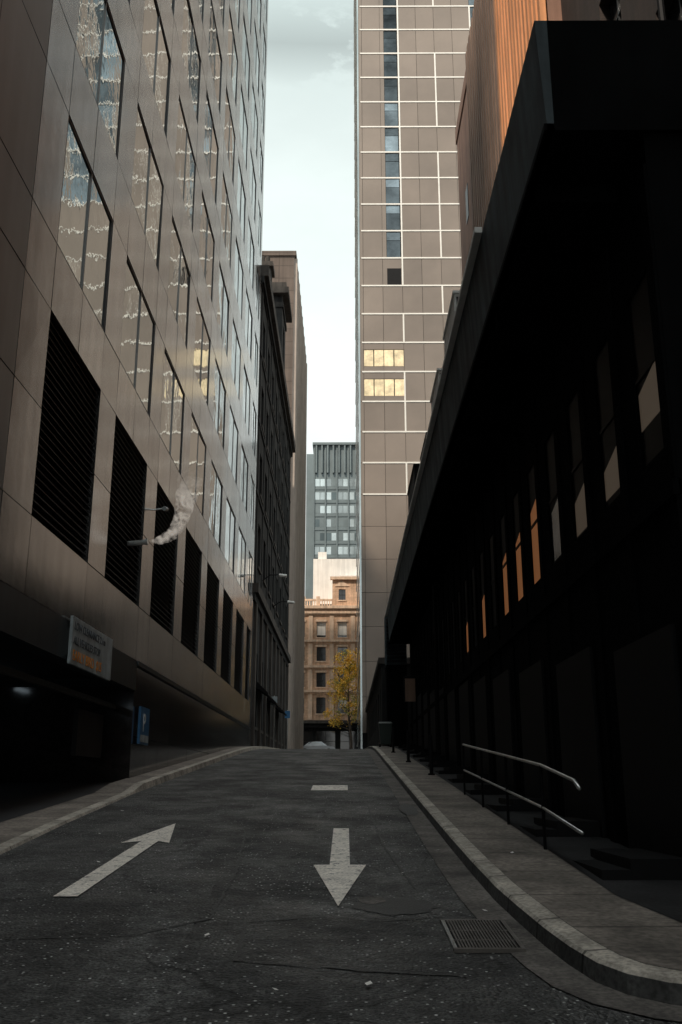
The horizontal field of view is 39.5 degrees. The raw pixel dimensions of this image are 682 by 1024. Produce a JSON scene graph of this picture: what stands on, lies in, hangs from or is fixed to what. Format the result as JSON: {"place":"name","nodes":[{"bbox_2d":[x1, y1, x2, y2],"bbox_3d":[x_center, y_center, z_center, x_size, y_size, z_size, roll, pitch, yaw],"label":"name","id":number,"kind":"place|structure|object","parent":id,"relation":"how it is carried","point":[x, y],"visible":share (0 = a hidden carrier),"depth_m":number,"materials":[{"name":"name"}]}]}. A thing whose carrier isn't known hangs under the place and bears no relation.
{"place":"outdoors","nodes":[
{"label":"outdoors","id":0,"kind":"place"},
{"bbox_2d":[0,746,252,843],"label":"footpath","id":1,"kind":"structure","parent":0,"point":[12,828],"depth_m":15.98,"materials":[{"name":"grey concrete"}]},
{"bbox_2d":[271,696,276,747],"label":"traffic sign","id":2,"kind":"object","parent":1,"relation":"on","point":[274,698],"visible":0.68,"depth_m":58.90,"materials":[{"name":"metal"}]},
{"bbox_2d":[285,710,289,744],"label":"traffic sign","id":3,"kind":"object","parent":1,"relation":"on","point":[287,712],"visible":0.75,"depth_m":72.45,"materials":[{"name":"metal"}]},
{"bbox_2d":[262,0,355,560],"label":"sky","id":4,"kind":"structure","parent":0,"point":[309,200],"materials":[{"name":"white"}]},
{"bbox_2d":[323,647,356,748],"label":"plane tree","id":5,"kind":"object","parent":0,"point":[349,669],"visible":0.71,"depth_m":117.52,"materials":[{"name":"yellow plant"}]},
{"bbox_2d":[0,749,681,1023],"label":"road","id":6,"kind":"structure","parent":0,"point":[276,876],"depth_m":8.04,"materials":[{"name":"grey asphalt"}]},
{"bbox_2d":[54,823,175,895],"bbox_3d":[-2.389,3.883,10.888,0.590,0.388,5.550,0,-16,0],"label":"direction arrow","id":7,"kind":"object","parent":6,"relation":"on","point":[94,877],"visible":1,"depth_m":10.15,"materials":[{"name":"paint"}]},
{"bbox_2d":[32,858,224,1023],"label":"road patch","id":8,"kind":"object","parent":6,"relation":"on","point":[122,976],"visible":1,"depth_m":6.07,"materials":[{"name":"grey asphalt"}]},
{"bbox_2d":[0,746,278,854],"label":"kerb","id":9,"kind":"structure","parent":6,"relation":"on","point":[13,843],"depth_m":17.74,"materials":[{"name":"concrete"}]},
{"bbox_2d":[3,753,465,975],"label":"road seams","id":10,"kind":"object","parent":6,"relation":"on","point":[240,945],"visible":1,"depth_m":7.23,"materials":[{"name":"black asphalt"}]},
{"bbox_2d":[97,810,513,989],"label":"litter","id":11,"kind":"object","parent":6,"relation":"on","point":[368,982],"visible":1,"depth_m":6.09,"materials":[{"name":"paper"}]},
{"bbox_2d":[303,741,334,748],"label":"parked car","id":12,"kind":"object","parent":6,"relation":"on","point":[315,745],"visible":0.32,"depth_m":111.86,"materials":[{"name":"silver metal"}]},
{"bbox_2d":[311,785,347,789],"bbox_3d":[-0.237,5.854,20.169,0.760,0.098,1.400,0,-16,0],"label":"stop line","id":13,"kind":"object","parent":6,"relation":"on","point":[329,787],"visible":1,"depth_m":20.20,"materials":[{"name":"paint"}]},
{"bbox_2d":[314,828,365,905],"bbox_3d":[-0.010,3.773,10.377,0.550,0.376,5.370,0,-16,0],"label":"direction arrow","id":14,"kind":"object","parent":6,"relation":"on","point":[339,874],"visible":1,"depth_m":9.56,"materials":[{"name":"paint"}]},
{"bbox_2d":[358,896,385,903],"bbox_3d":[0.257,3.275,8.016,0.238,0.024,0.342,0,-16,0],"label":"road patch","id":15,"kind":"object","parent":6,"relation":"on","point":[371,900],"visible":1,"depth_m":8.04,"materials":[{"name":"grey asphalt"}]},
{"bbox_2d":[351,898,438,915],"bbox_3d":[0.445,3.226,7.771,0.722,0.052,0.744,0,-16,0],"label":"road patch","id":16,"kind":"object","parent":6,"relation":"on","point":[393,906],"visible":1,"depth_m":7.76,"materials":[{"name":"grey asphalt"}]},
{"bbox_2d":[399,803,417,814],"bbox_3d":[1.094,4.877,15.590,0.303,0.147,2.100,0,-16,0],"label":"road patch","id":17,"kind":"object","parent":6,"relation":"on","point":[407,809],"visible":1,"depth_m":15.51,"materials":[{"name":"grey asphalt"}]},
{"bbox_2d":[440,919,525,952],"bbox_3d":[0.986,2.993,6.723,0.480,0.090,0.935,0,-16,0],"label":"drain grate","id":18,"kind":"object","parent":6,"relation":"on","point":[481,936],"visible":1,"depth_m":6.64,"materials":[{"name":"metal"}]},
{"bbox_2d":[366,746,681,1005],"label":"kerb","id":19,"kind":"structure","parent":6,"relation":"on","point":[571,946],"depth_m":6.40,"materials":[{"name":"concrete"}]},
{"bbox_2d":[366,749,681,1021],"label":"gutter","id":20,"kind":"object","parent":6,"relation":"on","point":[541,960],"visible":0.89,"depth_m":6.66,"materials":[{"name":"concrete"}]},
{"bbox_2d":[376,746,681,969],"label":"footpath","id":21,"kind":"structure","parent":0,"point":[577,899],"depth_m":7.95,"materials":[{"name":"grey concrete"}]},
{"bbox_2d":[378,722,391,746],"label":"wheelie bin","id":22,"kind":"object","parent":21,"relation":"on","point":[385,730],"visible":0.95,"depth_m":41.63,"materials":[{"name":"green plastic"}]},
{"bbox_2d":[391,727,395,752],"bbox_3d":[1.926,8.406,35.031,0.160,0.920,0.160,0,-16,0],"label":"bollard","id":23,"kind":"object","parent":21,"relation":"on","point":[393,748],"visible":1,"depth_m":34.97,"materials":[{"name":"black metal"}]},
{"bbox_2d":[384,616,407,745],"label":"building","id":24,"kind":"structure","parent":21,"relation":"on","point":[396,674],"depth_m":44.77,"materials":[{"name":"black metal"}]},
{"bbox_2d":[406,730,410,761],"bbox_3d":[1.992,6.948,28.167,0.160,0.920,0.160,0,-16,0],"label":"bollard","id":25,"kind":"object","parent":21,"relation":"on","point":[408,745],"visible":1,"depth_m":28.13,"materials":[{"name":"black metal"}]},
{"bbox_2d":[428,735,434,774],"bbox_3d":[2.112,5.698,22.283,0.160,0.920,0.160,0,-16,0],"label":"bollard","id":26,"kind":"object","parent":21,"relation":"on","point":[431,755],"visible":0.97,"depth_m":22.24,"materials":[{"name":"black metal"}]},
{"bbox_2d":[462,744,583,849],"bbox_3d":[2.164,3.640,12.683,0.036,1.409,8.624,0,-16,0],"label":"handrail","id":27,"kind":"object","parent":21,"relation":"on","point":[542,805],"visible":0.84,"depth_m":11.09,"materials":[{"name":"metal"}]},
{"bbox_2d":[395,747,681,921],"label":"paving strip","id":28,"kind":"object","parent":21,"relation":"on","point":[663,897],"visible":0.32,"depth_m":9.55,"materials":[{"name":"grey concrete"}]},
{"bbox_3d":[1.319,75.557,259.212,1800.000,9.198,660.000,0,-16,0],"label":"ground","id":29,"kind":"structure","parent":0,"visible":0},
{"bbox_2d":[0,640,115,821],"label":"garage interior","id":30,"kind":"object","parent":29,"relation":"on","point":[17,799],"visible":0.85,"depth_m":18.91,"materials":[{"name":"concrete"}]},
{"bbox_2d":[0,324,246,697],"bbox_3d":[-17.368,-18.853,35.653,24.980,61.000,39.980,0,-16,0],"label":"louvers","id":31,"kind":"object","parent":29,"relation":"on","point":[122,562],"depth_m":20.46,"materials":[{"name":"black metal"}]},
{"bbox_2d":[0,667,248,781],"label":"granite base","id":32,"kind":"object","parent":29,"relation":"on","point":[36,726],"visible":0.45,"depth_m":21.77,"materials":[{"name":"black stone"}]},
{"bbox_2d":[0,581,250,729],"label":"entrance fascia","id":33,"kind":"structure","parent":32,"relation":"on","point":[28,624],"depth_m":15.49,"materials":[{"name":"metal"}]},
{"bbox_2d":[67,616,112,680],"bbox_3d":[-4.695,2.605,17.846,0.096,0.830,2.900,0,-16,0],"label":"car park sign","id":34,"kind":"object","parent":33,"relation":"attached to","point":[89,649],"visible":1,"depth_m":17.57,"materials":[{"name":"metal"}]},
{"bbox_2d":[0,0,267,725],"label":"cladding panels","id":35,"kind":"object","parent":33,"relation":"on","point":[46,92],"visible":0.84,"depth_m":20.99,"materials":[{"name":"stone"}]},
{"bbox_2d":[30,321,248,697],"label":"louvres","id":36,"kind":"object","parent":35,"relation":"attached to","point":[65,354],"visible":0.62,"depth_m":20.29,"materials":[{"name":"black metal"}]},
{"bbox_2d":[127,539,148,545],"bbox_3d":[-4.616,0.692,21.568,0.474,0.179,0.150,0,-16,0],"label":"exhaust pipe","id":37,"kind":"object","parent":36,"relation":"attached to","point":[138,542],"visible":1,"depth_m":21.52,"materials":[{"name":"metal"}]},
{"bbox_2d":[153,506,168,510],"bbox_3d":[-4.586,-0.078,23.999,0.408,0.182,0.373,0,-16,0],"label":"security camera","id":38,"kind":"object","parent":35,"relation":"attached to","point":[163,508],"visible":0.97,"depth_m":23.95,"materials":[{"name":"metal"}]},
{"bbox_2d":[57,0,266,604],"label":"windows","id":39,"kind":"structure","parent":35,"relation":"attached to","point":[73,214],"depth_m":26.65,"materials":[{"name":"clear glass"}]},
{"bbox_2d":[57,0,266,605],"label":"window frames","id":40,"kind":"structure","parent":35,"relation":"attached to","point":[107,211],"depth_m":30.23,"materials":[{"name":"black metal"}]},
{"bbox_2d":[137,706,149,744],"bbox_3d":[-4.698,5.072,22.497,0.119,0.850,1.000,0,-16,0],"label":"parking sign","id":41,"kind":"object","parent":32,"relation":"attached to","point":[143,726],"visible":1,"depth_m":22.32,"materials":[{"name":"metal"}]},
{"bbox_2d":[249,256,295,748],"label":"sandstone warehouse","id":42,"kind":"structure","parent":29,"relation":"on","point":[270,654],"depth_m":62.48,"materials":[{"name":"brown stone"}]},
{"bbox_2d":[256,681,271,698],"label":"shop awning","id":43,"kind":"object","parent":42,"relation":"attached to","point":[260,688],"visible":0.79,"depth_m":51.42,"materials":[{"name":"black metal"}]},
{"bbox_2d":[267,697,278,706],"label":"shop awning","id":44,"kind":"object","parent":42,"relation":"attached to","point":[271,700],"visible":0.64,"depth_m":57.16,"materials":[{"name":"black metal"}]},
{"bbox_2d":[262,574,286,580],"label":"wall lamp","id":45,"kind":"object","parent":42,"relation":"attached to","point":[283,575],"visible":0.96,"depth_m":55.58,"materials":[{"name":"black metal"}]},
{"bbox_2d":[275,706,286,715],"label":"shop awning","id":46,"kind":"object","parent":42,"relation":"attached to","point":[279,709],"visible":0.79,"depth_m":64.86,"materials":[{"name":"black metal"}]},
{"bbox_2d":[273,601,293,606],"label":"wall lamp","id":47,"kind":"object","parent":42,"relation":"attached to","point":[290,602],"visible":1,"depth_m":63.75,"materials":[{"name":"black metal"}]},
{"bbox_2d":[262,251,306,748],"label":"brick tower","id":48,"kind":"structure","parent":29,"relation":"on","point":[286,267],"depth_m":92.19,"materials":[{"name":"brown brick"}]},
{"bbox_2d":[303,616,356,719],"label":"walls","id":49,"kind":"structure","parent":29,"relation":"on","point":[320,703],"depth_m":127.35,"materials":[{"name":"stone"}]},
{"bbox_2d":[304,576,356,719],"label":"cornices and pilasters","id":50,"kind":"object","parent":49,"relation":"attached to","point":[344,598],"visible":0.33,"depth_m":128.71,"materials":[{"name":"stone"}]},
{"bbox_2d":[317,622,346,706],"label":"window blinds","id":51,"kind":"object","parent":49,"relation":"attached to","point":[321,628],"depth_m":128.87,"materials":[{"name":"white fabric"}]},
{"bbox_2d":[305,442,355,596],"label":"blue grey office","id":52,"kind":"structure","parent":29,"relation":"on","point":[331,499],"depth_m":186.39,"materials":[{"name":"clear glass"}]},
{"bbox_2d":[305,552,355,604],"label":"white building","id":53,"kind":"structure","parent":29,"relation":"on","point":[324,568],"depth_m":144.06,"materials":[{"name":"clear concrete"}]},
{"bbox_2d":[303,720,357,748],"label":"shopfront","id":54,"kind":"object","parent":29,"relation":"on","point":[336,737],"visible":0.11,"depth_m":125.06,"materials":[{"name":"grey stone"}]},
{"bbox_2d":[365,657,411,746],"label":"brick annex","id":55,"kind":"object","parent":29,"relation":"on","point":[375,710],"visible":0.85,"depth_m":50.95,"materials":[{"name":"brick"}]},
{"bbox_2d":[354,0,473,748],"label":"office tower","id":56,"kind":"structure","parent":29,"relation":"on","point":[409,65],"depth_m":90.66,"materials":[{"name":"brown stone"}]},
{"bbox_2d":[364,0,473,395],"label":"windows","id":57,"kind":"structure","parent":56,"relation":"in","point":[389,14],"depth_m":92.51,"materials":[{"name":"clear glass"}]},
{"bbox_2d":[457,0,561,278],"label":"walls","id":58,"kind":"structure","parent":29,"relation":"on","point":[554,10],"depth_m":47.30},
{"bbox_2d":[455,70,468,223],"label":"parapet and windows","id":59,"kind":"structure","parent":58,"relation":"attached to","point":[458,128],"depth_m":47.74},
{"bbox_2d":[465,0,547,230],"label":"ribs","id":60,"kind":"object","parent":58,"relation":"attached to","point":[498,37],"visible":0.11,"depth_m":37.59,"materials":[{"name":"metal"}]},
{"bbox_2d":[385,20,681,879],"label":"dark warehouse","id":61,"kind":"structure","parent":29,"relation":"on","point":[541,546],"depth_m":11.49,"materials":[{"name":"black brick"}]},
{"bbox_2d":[407,464,419,512],"bbox_3d":[2.692,-0.201,30.187,0.960,1.753,3.110,0,-16,0],"label":"rooftop air conditioner","id":62,"kind":"object","parent":61,"relation":"on","point":[414,472],"visible":0.06,"depth_m":29.73,"materials":[{"name":"black metal"}]},
{"bbox_2d":[404,676,429,701],"bbox_3d":[2.696,6.239,33.568,0.940,0.910,0.100,0,-16,0],"label":"projecting sign","id":63,"kind":"object","parent":61,"relation":"attached to","point":[409,689],"visible":1,"depth_m":33.53,"materials":[{"name":"black metal"}]},
{"bbox_2d":[420,432,426,459],"bbox_3d":[2.678,-1.235,25.490,0.940,1.153,2.110,0,-16,0],"label":"rooftop air conditioner","id":64,"kind":"object","parent":61,"relation":"on","point":[423,445],"visible":0.02,"depth_m":25.48,"materials":[{"name":"black metal"}]},
{"bbox_2d":[430,368,441,412],"bbox_3d":[2.640,-2.327,21.954,0.980,1.303,1.910,0,-16,0],"label":"rooftop air conditioner","id":65,"kind":"object","parent":61,"relation":"on","point":[435,384],"visible":0.04,"depth_m":21.89,"materials":[{"name":"metal"}]},
{"bbox_2d":[443,290,459,352],"bbox_3d":[2.724,-3.271,18.843,1.180,1.403,2.010,0,-16,0],"label":"rooftop air conditioner","id":66,"kind":"object","parent":61,"relation":"on","point":[451,311],"visible":0.04,"depth_m":18.76,"materials":[{"name":"metal"}]},
{"bbox_2d":[561,0,681,20],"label":"dark brick building","id":67,"kind":"structure","parent":29,"relation":"on","point":[621,9],"depth_m":21.96,"materials":[{"name":"black brick"}]}
]}

